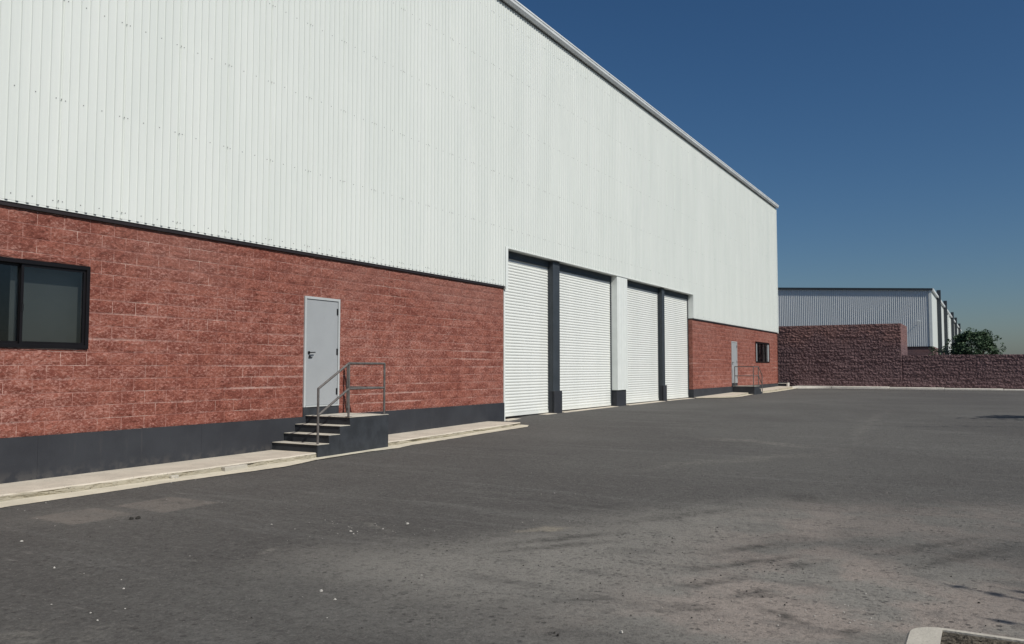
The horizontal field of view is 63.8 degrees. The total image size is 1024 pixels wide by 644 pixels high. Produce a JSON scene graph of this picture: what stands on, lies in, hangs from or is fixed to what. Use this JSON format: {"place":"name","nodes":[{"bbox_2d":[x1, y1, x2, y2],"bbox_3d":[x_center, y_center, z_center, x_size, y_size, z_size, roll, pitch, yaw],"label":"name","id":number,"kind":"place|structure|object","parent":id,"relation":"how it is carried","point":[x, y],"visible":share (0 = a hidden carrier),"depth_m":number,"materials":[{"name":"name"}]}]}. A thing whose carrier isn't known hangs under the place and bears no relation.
{"place":"outdoors","nodes":[
{"label":"outdoors","id":0,"kind":"place"},
{"bbox_2d":[0,421,519,501],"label":"pavement","id":1,"kind":"structure","parent":0,"point":[56,485],"depth_m":13.02,"materials":[{"name":"beige concrete"}]},
{"bbox_2d":[272,413,388,456],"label":"concrete stairs","id":2,"kind":"structure","parent":1,"relation":"on","point":[340,433],"depth_m":15.96,"materials":[{"name":"grey paint"}]},
{"bbox_2d":[316,362,385,443],"bbox_3d":[-3.534,1.573,16.326,1.080,1.542,1.997,-2,-4,30],"label":"handrail","id":3,"kind":"object","parent":2,"relation":"on","point":[348,386],"visible":0.99,"depth_m":15.97,"materials":[{"name":"grey metal"}]},
{"bbox_2d":[0,388,1023,643],"bbox_3d":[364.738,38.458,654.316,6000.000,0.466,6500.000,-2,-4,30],"label":"asphalt yard","id":4,"kind":"structure","parent":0,"point":[618,510],"depth_m":8.18,"materials":[{"name":"grey asphalt"}]},
{"bbox_2d":[0,425,527,507],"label":"gutter strip","id":5,"kind":"object","parent":4,"relation":"on","point":[90,491],"visible":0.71,"depth_m":12.66,"materials":[{"name":"yellow concrete"}]},
{"bbox_2d":[0,0,789,483],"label":"warehouse","id":6,"kind":"structure","parent":4,"relation":"on","point":[236,226],"depth_m":17.40,"materials":[{"name":"white paint"}]},
{"bbox_2d":[0,257,90,348],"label":"window","id":7,"kind":"structure","parent":6,"relation":"in","point":[45,311],"depth_m":12.21,"materials":[{"name":"black glass"}]},
{"bbox_2d":[302,296,339,416],"bbox_3d":[-4.000,0.720,17.001,0.317,2.482,1.040,-2,-4,30],"label":"door","id":8,"kind":"structure","parent":6,"relation":"in","point":[321,342],"depth_m":16.93,"materials":[{"name":"grey paint"}]},
{"bbox_2d":[731,341,737,386],"bbox_3d":[12.002,2.284,44.674,0.317,2.482,1.120,-2,-4,30],"label":"door","id":9,"kind":"structure","parent":6,"relation":"in","point":[733,344],"depth_m":44.65,"materials":[{"name":"grey paint"}]},
{"bbox_2d":[755,342,769,362],"bbox_3d":[15.313,1.883,50.369,0.148,1.215,3.500,-2,-4,30],"label":"window","id":10,"kind":"structure","parent":6,"relation":"in","point":[762,350],"depth_m":50.35,"materials":[{"name":"black glass"}]},
{"bbox_2d":[17,440,968,632],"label":"stone chips","id":11,"kind":"object","parent":4,"relation":"on","point":[321,590],"visible":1,"depth_m":6.24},
{"bbox_2d":[14,493,1004,642],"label":"dark crumbs","id":12,"kind":"object","parent":4,"relation":"on","point":[138,517],"visible":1,"depth_m":6.84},
{"bbox_2d":[721,388,795,397],"bbox_3d":[13.964,3.901,45.599,1.336,0.099,18.336,-2,-4,32],"label":"gutter strip","id":13,"kind":"object","parent":4,"relation":"on","point":[765,392],"visible":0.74,"depth_m":45.92,"materials":[{"name":"yellow concrete"}]},
{"bbox_2d":[777,323,907,386],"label":"boundary wall","id":14,"kind":"structure","parent":4,"relation":"on","point":[847,355],"depth_m":53.42,"materials":[{"name":"brown brick"}]},
{"bbox_2d":[778,288,961,354],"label":"distant warehouse","id":15,"kind":"structure","parent":4,"relation":"on","point":[937,326],"depth_m":88.69,"materials":[{"name":"white metal"}]},
{"bbox_2d":[792,386,1023,390],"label":"kerb","id":16,"kind":"structure","parent":4,"relation":"on","point":[875,387],"depth_m":51.10,"materials":[{"name":"concrete"}]},
{"bbox_2d":[928,346,950,354],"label":"shrub","id":17,"kind":"object","parent":4,"relation":"on","point":[932,348],"visible":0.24,"depth_m":69.52,"materials":[{"name":"green plant"}]},
{"bbox_2d":[902,354,1023,389],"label":"boundary wall","id":18,"kind":"structure","parent":4,"relation":"on","point":[1001,371],"depth_m":49.95,"materials":[{"name":"brown brick"}]},
{"bbox_2d":[904,627,1023,643],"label":"curb","id":19,"kind":"structure","parent":4,"relation":"on","point":[928,635],"depth_m":4.75,"materials":[{"name":"grey concrete"}]},
{"bbox_2d":[941,327,1005,354],"bbox_3d":[36.671,2.676,65.425,4.042,4.592,3.969,1,-3,-9],"label":"tree","id":20,"kind":"object","parent":4,"relation":"on","point":[981,341],"visible":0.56,"depth_m":64.58,"materials":[{"name":"green plant"}]},
{"bbox_2d":[695,386,792,397],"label":"pavement","id":21,"kind":"structure","parent":0,"point":[768,389],"depth_m":42.51,"materials":[{"name":"beige concrete"}]},
{"bbox_2d":[733,386,761,394],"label":"concrete stairs","id":22,"kind":"structure","parent":21,"relation":"on","point":[753,390],"depth_m":43.79,"materials":[{"name":"grey paint"}]},
{"bbox_2d":[734,366,762,392],"bbox_3d":[12.865,3.176,44.684,1.080,1.542,1.997,-2,-4,30],"label":"handrail","id":23,"kind":"object","parent":22,"relation":"on","point":[753,375],"visible":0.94,"depth_m":44.10,"materials":[{"name":"grey metal"}]},
{"bbox_2d":[517,0,1023,353],"label":"sky","id":24,"kind":"structure","parent":0,"point":[886,137],"materials":[{"name":"blue"}]}
]}

